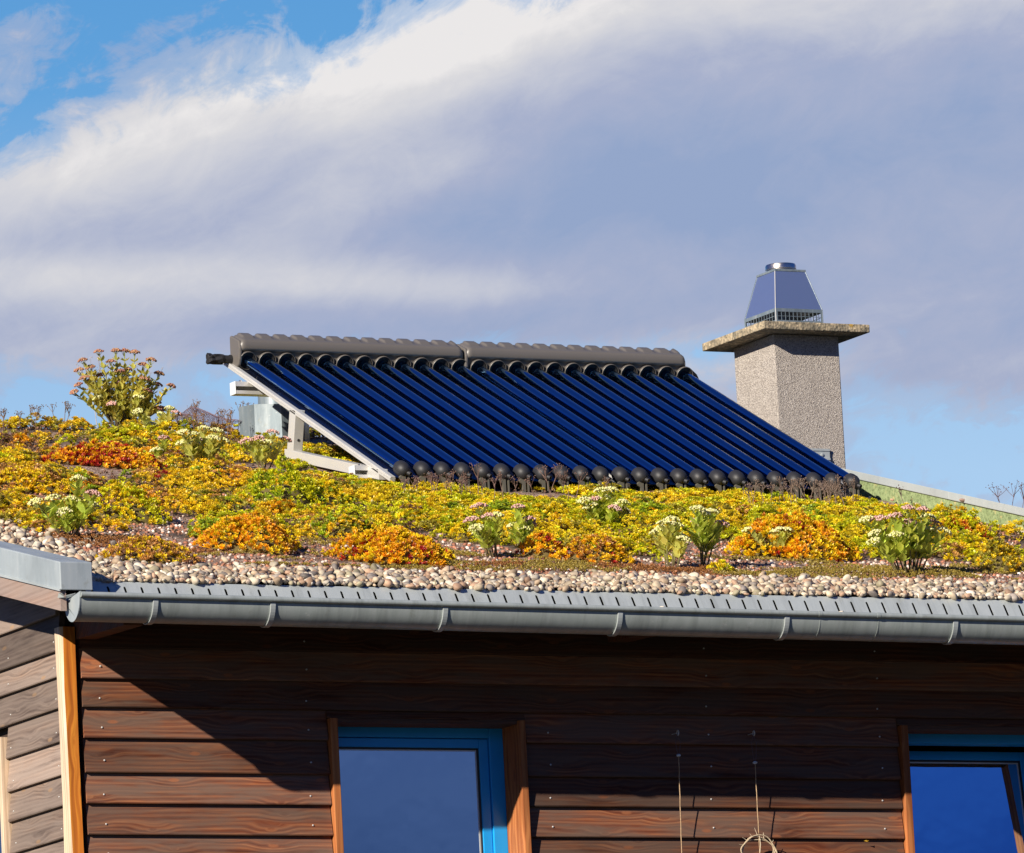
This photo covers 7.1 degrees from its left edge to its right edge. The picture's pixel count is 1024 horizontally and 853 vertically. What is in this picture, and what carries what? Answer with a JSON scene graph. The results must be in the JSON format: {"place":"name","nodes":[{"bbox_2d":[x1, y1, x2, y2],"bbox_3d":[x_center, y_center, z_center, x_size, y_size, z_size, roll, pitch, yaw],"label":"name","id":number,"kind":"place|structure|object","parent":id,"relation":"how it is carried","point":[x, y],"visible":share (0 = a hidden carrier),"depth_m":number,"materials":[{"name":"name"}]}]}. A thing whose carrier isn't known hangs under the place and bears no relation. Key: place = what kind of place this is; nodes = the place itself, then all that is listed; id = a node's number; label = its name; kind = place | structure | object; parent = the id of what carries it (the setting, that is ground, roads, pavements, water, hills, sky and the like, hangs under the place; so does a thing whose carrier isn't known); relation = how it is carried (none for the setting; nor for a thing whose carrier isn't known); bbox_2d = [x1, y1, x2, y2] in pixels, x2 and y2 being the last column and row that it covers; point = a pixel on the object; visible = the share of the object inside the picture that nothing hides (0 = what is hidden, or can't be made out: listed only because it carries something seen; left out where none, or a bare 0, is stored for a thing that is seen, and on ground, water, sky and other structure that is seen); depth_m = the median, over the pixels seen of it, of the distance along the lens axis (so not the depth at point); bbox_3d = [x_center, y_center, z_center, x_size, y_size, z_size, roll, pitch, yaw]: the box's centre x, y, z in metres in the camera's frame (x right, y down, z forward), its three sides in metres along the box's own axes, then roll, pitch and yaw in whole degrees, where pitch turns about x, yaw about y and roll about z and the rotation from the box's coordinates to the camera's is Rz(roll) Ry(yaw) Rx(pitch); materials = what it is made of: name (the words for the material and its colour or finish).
{"place":"outdoors","nodes":[
{"label":"outdoors","id":0,"kind":"place"},
{"bbox_2d":[0,0,1023,507],"label":"sky","id":1,"kind":"structure","parent":0,"point":[179,179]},
{"label":"ground","id":2,"kind":"structure","parent":0,"visible":0},
{"bbox_2d":[0,468,1023,852],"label":"house","id":3,"kind":"structure","parent":2,"relation":"on","point":[204,718],"depth_m":30.54,"materials":[{"name":"wood"}]},
{"bbox_2d":[0,737,12,852],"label":"window","id":4,"kind":"structure","parent":3,"relation":"in","point":[5,797],"depth_m":30.20,"materials":[{"name":"blue paint"}]},
{"bbox_2d":[239,397,309,442],"bbox_3d":[-1.037,-0.013,35.841,0.286,0.302,0.286,4,-11,-36],"label":"roof vent","id":5,"kind":"object","parent":3,"relation":"on","point":[264,414],"visible":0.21,"depth_m":35.71,"materials":[{"name":"silver metal"}]},
{"bbox_2d":[326,718,531,852],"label":"window","id":6,"kind":"structure","parent":3,"relation":"in","point":[396,785],"depth_m":30.53,"materials":[{"name":"blue paint"}]},
{"bbox_2d":[0,495,1023,601],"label":"gravel","id":7,"kind":"structure","parent":3,"relation":"on","point":[489,579],"depth_m":30.35,"materials":[{"name":"beige gravel"}]},
{"bbox_2d":[0,428,1023,596],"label":"roof substrate","id":8,"kind":"object","parent":3,"relation":"on","point":[313,440],"visible":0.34,"depth_m":31.86,"materials":[{"name":"brown soil"}]},
{"bbox_2d":[14,411,23,430],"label":"dry stalk","id":9,"kind":"object","parent":8,"relation":"on","point":[20,416],"visible":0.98,"depth_m":35.38,"materials":[{"name":"brown plant"}]},
{"bbox_2d":[30,404,43,430],"bbox_3d":[-2.046,-0.034,35.404,0.062,0.121,0.051,-2,-9,-8],"label":"dry stalk","id":10,"kind":"object","parent":8,"relation":"on","point":[37,413],"visible":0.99,"depth_m":35.41,"materials":[{"name":"brown plant"}]},
{"bbox_2d":[0,466,74,494],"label":"sedum mound","id":11,"kind":"object","parent":8,"relation":"on","point":[31,479],"visible":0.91,"depth_m":32.45,"materials":[{"name":"yellow plant"}]},
{"bbox_2d":[27,474,102,539],"bbox_3d":[-1.641,0.295,30.643,0.164,0.265,0.349,-10,-12,37],"label":"tall sedum","id":12,"kind":"object","parent":8,"relation":"on","point":[78,509],"visible":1,"depth_m":30.65,"materials":[{"name":"green plant"}]},
{"bbox_2d":[62,401,72,422],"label":"dry stalk","id":13,"kind":"object","parent":8,"relation":"on","point":[65,403],"visible":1,"depth_m":35.67,"materials":[{"name":"brown plant"}]},
{"bbox_2d":[75,357,104,428],"bbox_3d":[-1.844,-0.139,35.836,0.092,0.341,0.138,8,-15,-50],"label":"dry stalk","id":14,"kind":"object","parent":8,"relation":"on","point":[92,394],"visible":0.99,"depth_m":35.85,"materials":[{"name":"brown plant"}]},
{"bbox_2d":[40,438,167,468],"bbox_3d":[-1.702,0.125,34.023,0.544,0.168,0.408,2,-10,-27],"label":"sedum mound","id":15,"kind":"object","parent":8,"relation":"on","point":[99,454],"visible":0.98,"depth_m":33.95,"materials":[{"name":"orange plant"}]},
{"bbox_2d":[69,348,175,426],"bbox_3d":[-1.716,-0.162,35.827,0.505,0.372,0.171,2,-10,-27],"label":"tall sedum","id":16,"kind":"object","parent":8,"relation":"on","point":[118,405],"visible":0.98,"depth_m":35.80,"materials":[{"name":"green plant"}]},
{"bbox_2d":[93,478,172,524],"bbox_3d":[-1.494,0.300,31.605,0.374,0.210,0.325,2,-10,-27],"label":"sedum mound","id":17,"kind":"object","parent":8,"relation":"on","point":[137,514],"visible":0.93,"depth_m":31.56,"materials":[{"name":"yellow plant"}]},
{"bbox_2d":[94,533,204,563],"bbox_3d":[-1.352,0.458,30.163,0.414,0.140,0.298,2,-10,-27],"label":"sedum mound","id":18,"kind":"object","parent":8,"relation":"on","point":[173,553],"visible":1,"depth_m":30.10,"materials":[{"name":"orange plant"}]},
{"bbox_2d":[132,405,181,429],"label":"tall sedum","id":19,"kind":"object","parent":8,"relation":"on","point":[145,419],"visible":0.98,"depth_m":35.52,"materials":[{"name":"green plant"}]},
{"bbox_2d":[149,435,171,458],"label":"tall sedum","id":20,"kind":"object","parent":8,"relation":"on","point":[156,450],"visible":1,"depth_m":34.31,"materials":[{"name":"green plant"}]},
{"bbox_2d":[173,413,184,423],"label":"dry stalk","id":21,"kind":"object","parent":8,"relation":"on","point":[177,420],"visible":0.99,"depth_m":35.50,"materials":[{"name":"brown plant"}]},
{"bbox_2d":[186,410,198,429],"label":"dry stalk","id":22,"kind":"object","parent":8,"relation":"on","point":[193,421],"visible":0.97,"depth_m":35.41,"materials":[{"name":"brown plant"}]},
{"bbox_2d":[194,417,203,426],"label":"dry stalk","id":23,"kind":"object","parent":8,"relation":"on","point":[195,418],"visible":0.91,"depth_m":35.33,"materials":[{"name":"brown plant"}]},
{"bbox_2d":[160,407,240,429],"bbox_3d":[-1.377,-0.037,35.842,0.356,0.099,0.293,2,-10,-27],"label":"dry shrub","id":24,"kind":"object","parent":8,"relation":"on","point":[185,414],"visible":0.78,"depth_m":35.81,"materials":[{"name":"plant"}]},
{"bbox_2d":[175,425,229,464],"bbox_3d":[-1.291,0.086,34.083,0.265,0.210,0.147,3,-11,-33],"label":"tall sedum","id":25,"kind":"object","parent":8,"relation":"on","point":[194,447],"visible":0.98,"depth_m":34.06,"materials":[{"name":"green plant"}]},
{"bbox_2d":[221,413,229,435],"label":"dry stalk","id":26,"kind":"object","parent":8,"relation":"on","point":[228,414],"visible":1,"depth_m":35.49,"materials":[{"name":"brown plant"}]},
{"bbox_2d":[228,407,234,430],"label":"dry stalk","id":27,"kind":"object","parent":8,"relation":"on","point":[230,412],"visible":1,"depth_m":35.61,"materials":[{"name":"brown plant"}]},
{"bbox_2d":[192,509,302,555],"bbox_3d":[-0.981,0.405,30.755,0.454,0.204,0.384,2,-10,-27],"label":"sedum mound","id":28,"kind":"object","parent":8,"relation":"on","point":[272,544],"visible":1,"depth_m":30.68,"materials":[{"name":"orange plant"}]},
{"bbox_2d":[238,429,291,468],"bbox_3d":[-1.007,0.103,34.142,0.283,0.203,0.116,6,-13,-43],"label":"tall sedum","id":29,"kind":"object","parent":8,"relation":"on","point":[263,452],"visible":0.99,"depth_m":34.10,"materials":[{"name":"green plant"}]},
{"bbox_2d":[235,455,321,507],"bbox_3d":[-0.930,0.229,32.741,0.368,0.240,0.269,2,-10,-27],"label":"sedum mound","id":30,"kind":"object","parent":8,"relation":"on","point":[281,490],"visible":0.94,"depth_m":32.71,"materials":[{"name":"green plant"}]},
{"bbox_2d":[296,479,357,507],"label":"sedum mound","id":31,"kind":"object","parent":8,"relation":"on","point":[325,500],"visible":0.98,"depth_m":32.81,"materials":[{"name":"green plant"}]},
{"bbox_2d":[300,511,385,539],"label":"sedum mound","id":32,"kind":"object","parent":8,"relation":"on","point":[335,530],"visible":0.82,"depth_m":31.49,"materials":[{"name":"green plant"}]},
{"bbox_2d":[320,523,456,568],"bbox_3d":[-0.426,0.454,30.772,0.521,0.203,0.387,2,-10,-27],"label":"sedum mound","id":33,"kind":"object","parent":8,"relation":"on","point":[383,546],"visible":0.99,"depth_m":30.71,"materials":[{"name":"orange plant"}]},
{"bbox_2d":[423,471,434,490],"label":"dry stalk","id":34,"kind":"object","parent":8,"relation":"on","point":[430,478],"visible":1,"depth_m":33.61,"materials":[{"name":"brown plant"}]},
{"bbox_2d":[433,473,442,489],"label":"dry stalk","id":35,"kind":"object","parent":8,"relation":"on","point":[436,478],"visible":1,"depth_m":33.61,"materials":[{"name":"brown plant"}]},
{"bbox_2d":[428,521,478,542],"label":"sedum mound","id":36,"kind":"object","parent":8,"relation":"on","point":[456,533],"visible":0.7,"depth_m":31.73,"materials":[{"name":"yellow plant"}]},
{"bbox_2d":[463,476,470,492],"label":"dry stalk","id":37,"kind":"object","parent":8,"relation":"on","point":[466,482],"visible":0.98,"depth_m":33.60,"materials":[{"name":"brown plant"}]},
{"bbox_2d":[469,463,481,494],"bbox_3d":[-0.141,0.231,33.448,0.060,0.184,0.052,-7,-10,22],"label":"dry stalk","id":38,"kind":"object","parent":8,"relation":"on","point":[476,475],"visible":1,"depth_m":33.45,"materials":[{"name":"brown plant"}]},
{"bbox_2d":[463,502,505,557],"bbox_3d":[-0.116,0.392,31.185,0.143,0.227,0.191,-12,-13,44],"label":"tall sedum","id":39,"kind":"object","parent":8,"relation":"on","point":[486,535],"visible":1,"depth_m":31.19,"materials":[{"name":"green plant"}]},
{"bbox_2d":[489,475,499,498],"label":"dry stalk","id":40,"kind":"object","parent":8,"relation":"on","point":[494,484],"visible":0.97,"depth_m":33.50,"materials":[{"name":"brown plant"}]},
{"bbox_2d":[498,468,505,497],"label":"dry stalk","id":41,"kind":"object","parent":8,"relation":"on","point":[500,480],"visible":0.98,"depth_m":33.51,"materials":[{"name":"brown plant"}]},
{"bbox_2d":[0,412,1023,562],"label":"sedum carpet","id":42,"kind":"object","parent":8,"relation":"on","point":[425,507],"visible":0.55,"depth_m":33.15,"materials":[{"name":"yellow plant"}]},
{"bbox_2d":[0,421,1023,569],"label":"withered sedum","id":43,"kind":"object","parent":8,"relation":"on","point":[112,476],"visible":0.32,"depth_m":33.02,"materials":[{"name":"brown plant"}]},
{"bbox_2d":[2,493,1023,582],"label":"brick grit","id":44,"kind":"object","parent":8,"relation":"on","point":[688,558],"visible":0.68,"depth_m":31.38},
{"bbox_2d":[510,475,519,495],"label":"dry stalk","id":45,"kind":"object","parent":8,"relation":"on","point":[514,481],"visible":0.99,"depth_m":33.56,"materials":[{"name":"brown plant"}]},
{"bbox_2d":[506,503,536,550],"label":"tall sedum","id":46,"kind":"object","parent":8,"relation":"on","point":[521,530],"visible":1,"depth_m":31.52,"materials":[{"name":"green plant"}]},
{"bbox_2d":[524,475,535,495],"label":"dry stalk","id":47,"kind":"object","parent":8,"relation":"on","point":[528,480],"visible":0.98,"depth_m":33.61,"materials":[{"name":"brown plant"}]},
{"bbox_2d":[43,531,1023,581],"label":"moss sedum","id":48,"kind":"object","parent":8,"relation":"on","point":[953,569],"visible":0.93,"depth_m":31.14,"materials":[{"name":"green plant"}]},
{"bbox_2d":[515,530,567,558],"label":"sedum mound","id":49,"kind":"object","parent":8,"relation":"on","point":[541,548],"visible":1,"depth_m":31.31,"materials":[{"name":"orange plant"}]},
{"bbox_2d":[535,465,556,497],"bbox_3d":[0.141,0.237,33.667,0.091,0.169,0.048,-8,-10,26],"label":"dry stalk","id":50,"kind":"object","parent":8,"relation":"on","point":[545,474],"visible":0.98,"depth_m":33.67,"materials":[{"name":"brown plant"}]},
{"bbox_2d":[550,463,563,494],"bbox_3d":[0.181,0.234,33.678,0.066,0.176,0.045,-5,-10,13],"label":"dry stalk","id":51,"kind":"object","parent":8,"relation":"on","point":[556,474],"visible":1,"depth_m":33.68,"materials":[{"name":"brown plant"}]},
{"bbox_2d":[557,471,567,497],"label":"dry stalk","id":52,"kind":"object","parent":8,"relation":"on","point":[562,482],"visible":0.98,"depth_m":33.73,"materials":[{"name":"brown plant"}]},
{"bbox_2d":[559,470,568,498],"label":"dry stalk","id":53,"kind":"object","parent":8,"relation":"on","point":[565,481],"visible":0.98,"depth_m":33.74,"materials":[{"name":"brown plant"}]},
{"bbox_2d":[574,472,587,496],"bbox_3d":[0.283,0.251,33.754,0.067,0.140,0.033,0,-10,-20],"label":"dry stalk","id":54,"kind":"object","parent":8,"relation":"on","point":[579,479],"visible":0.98,"depth_m":33.75,"materials":[{"name":"brown plant"}]},
{"bbox_2d":[552,532,635,566],"bbox_3d":[0.314,0.472,31.279,0.336,0.156,0.239,2,-10,-27],"label":"sedum mound","id":55,"kind":"object","parent":8,"relation":"on","point":[606,543],"visible":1,"depth_m":31.24,"materials":[{"name":"orange plant"}]},
{"bbox_2d":[576,486,630,522],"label":"tall sedum","id":56,"kind":"object","parent":8,"relation":"on","point":[604,508],"visible":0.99,"depth_m":32.60,"materials":[{"name":"green plant"}]},
{"bbox_2d":[603,477,609,486],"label":"dry stalk","id":57,"kind":"object","parent":8,"relation":"on","point":[608,480],"visible":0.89,"depth_m":33.87,"materials":[{"name":"brown plant"}]},
{"bbox_2d":[649,515,691,566],"bbox_3d":[0.602,0.446,31.271,0.160,0.216,0.131,-2,-9,-6],"label":"tall sedum","id":58,"kind":"object","parent":8,"relation":"on","point":[675,544],"visible":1,"depth_m":31.25,"materials":[{"name":"green plant"}]},
{"bbox_2d":[688,504,729,566],"bbox_3d":[0.745,0.429,31.420,0.117,0.249,0.214,-11,-12,41],"label":"tall sedum","id":59,"kind":"object","parent":8,"relation":"on","point":[705,537],"visible":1,"depth_m":31.39,"materials":[{"name":"green plant"}]},
{"bbox_2d":[706,559,734,574],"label":"sedum mound","id":60,"kind":"object","parent":8,"relation":"on","point":[723,564],"visible":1,"depth_m":31.22,"materials":[{"name":"yellow plant"}]},
{"bbox_2d":[753,475,764,501],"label":"dry stalk","id":61,"kind":"object","parent":8,"relation":"on","point":[756,486],"visible":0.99,"depth_m":33.95,"materials":[{"name":"brown plant"}]},
{"bbox_2d":[758,483,767,501],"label":"dry stalk","id":62,"kind":"object","parent":8,"relation":"on","point":[762,489],"visible":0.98,"depth_m":34.06,"materials":[{"name":"brown plant"}]},
{"bbox_2d":[741,526,792,557],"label":"tall sedum","id":63,"kind":"object","parent":8,"relation":"on","point":[781,539],"visible":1,"depth_m":31.99,"materials":[{"name":"green plant"}]},
{"bbox_2d":[766,482,776,498],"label":"dry stalk","id":64,"kind":"object","parent":8,"relation":"on","point":[772,487],"visible":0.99,"depth_m":34.20,"materials":[{"name":"brown plant"}]},
{"bbox_2d":[777,476,785,498],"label":"dry stalk","id":65,"kind":"object","parent":8,"relation":"on","point":[780,484],"visible":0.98,"depth_m":34.29,"materials":[{"name":"brown plant"}]},
{"bbox_2d":[777,486,786,500],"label":"dry stalk","id":66,"kind":"object","parent":8,"relation":"on","point":[780,490],"visible":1,"depth_m":34.21,"materials":[{"name":"brown plant"}]},
{"bbox_2d":[722,508,863,561],"bbox_3d":[1.080,0.435,32.108,0.582,0.265,0.487,2,-10,-27],"label":"sedum mound","id":67,"kind":"object","parent":8,"relation":"on","point":[825,542],"visible":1,"depth_m":32.01,"materials":[{"name":"orange plant"}]},
{"bbox_2d":[789,478,797,503],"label":"dry stalk","id":68,"kind":"object","parent":8,"relation":"on","point":[791,484],"visible":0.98,"depth_m":34.12,"materials":[{"name":"brown plant"}]},
{"bbox_2d":[799,478,810,498],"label":"dry stalk","id":69,"kind":"object","parent":8,"relation":"on","point":[803,486],"visible":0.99,"depth_m":34.21,"materials":[{"name":"brown plant"}]},
{"bbox_2d":[807,479,817,503],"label":"dry stalk","id":70,"kind":"object","parent":8,"relation":"on","point":[815,481],"visible":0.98,"depth_m":34.17,"materials":[{"name":"brown plant"}]},
{"bbox_2d":[808,482,821,501],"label":"dry stalk","id":71,"kind":"object","parent":8,"relation":"on","point":[815,490],"visible":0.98,"depth_m":34.20,"materials":[{"name":"brown plant"}]},
{"bbox_2d":[827,483,838,499],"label":"dry stalk","id":72,"kind":"object","parent":8,"relation":"on","point":[833,489],"visible":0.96,"depth_m":34.24,"materials":[{"name":"brown plant"}]},
{"bbox_2d":[841,482,850,498],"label":"dry stalk","id":73,"kind":"object","parent":8,"relation":"on","point":[845,488],"visible":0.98,"depth_m":34.50,"materials":[{"name":"brown plant"}]},
{"bbox_2d":[849,478,854,500],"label":"dry stalk","id":74,"kind":"object","parent":8,"relation":"on","point":[851,480],"visible":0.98,"depth_m":34.50,"materials":[{"name":"brown plant"}]},
{"bbox_2d":[858,504,952,575],"bbox_3d":[1.520,0.446,31.688,0.428,0.282,0.152,4,-11,-35],"label":"tall sedum","id":75,"kind":"object","parent":8,"relation":"on","point":[899,543],"visible":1,"depth_m":31.65,"materials":[{"name":"green plant"}]},
{"bbox_2d":[929,514,993,542],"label":"sedum mound","id":76,"kind":"object","parent":8,"relation":"on","point":[954,523],"visible":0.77,"depth_m":33.28,"materials":[{"name":"yellow plant"}]},
{"bbox_2d":[970,537,1023,573],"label":"sedum mound","id":77,"kind":"object","parent":8,"relation":"on","point":[1000,561],"visible":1,"depth_m":32.12,"materials":[{"name":"yellow plant"}]},
{"bbox_2d":[206,333,861,499],"bbox_3d":[0.103,-0.013,35.132,2.405,0.974,1.661,2,-10,-27],"label":"solar collector","id":78,"kind":"object","parent":3,"relation":"on","point":[389,409],"visible":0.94,"depth_m":35.10,"materials":[{"name":"glass"}]},
{"bbox_2d":[671,730,681,852],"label":"hanging cord","id":79,"kind":"object","parent":3,"relation":"attached to","point":[678,755],"visible":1,"depth_m":30.81,"materials":[{"name":"fabric"}]},
{"bbox_2d":[748,730,759,852],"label":"hanging cord","id":80,"kind":"object","parent":3,"relation":"attached to","point":[755,762],"visible":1,"depth_m":30.96,"materials":[{"name":"fabric"}]},
{"bbox_2d":[739,828,776,852],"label":"twig wreath","id":81,"kind":"object","parent":80,"relation":"hanging from","point":[763,835],"visible":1,"depth_m":30.92,"materials":[{"name":"beige wicker"}]},
{"bbox_2d":[702,262,869,468],"bbox_3d":[1.282,0.839,36.364,0.536,3.105,0.578,2,-10,-27],"label":"chimney","id":82,"kind":"object","parent":3,"relation":"on","point":[787,370],"visible":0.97,"depth_m":36.37,"materials":[{"name":"grey concrete"}]},
{"bbox_2d":[897,725,1023,852],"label":"window","id":83,"kind":"structure","parent":3,"relation":"in","point":[962,787],"depth_m":31.68,"materials":[{"name":"blue paint"}]},
{"bbox_2d":[985,482,1008,502],"bbox_3d":[2.019,0.320,34.190,0.102,0.175,0.048,0,-10,-20],"label":"dry stalk","id":84,"kind":"object","parent":3,"relation":"on","point":[997,492],"visible":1,"depth_m":34.19,"materials":[{"name":"brown plant"}]},
{"bbox_2d":[1000,480,1023,505],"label":"dry stalk","id":85,"kind":"object","parent":3,"relation":"on","point":[1013,495],"visible":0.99,"depth_m":34.31,"materials":[{"name":"brown plant"}]}
]}

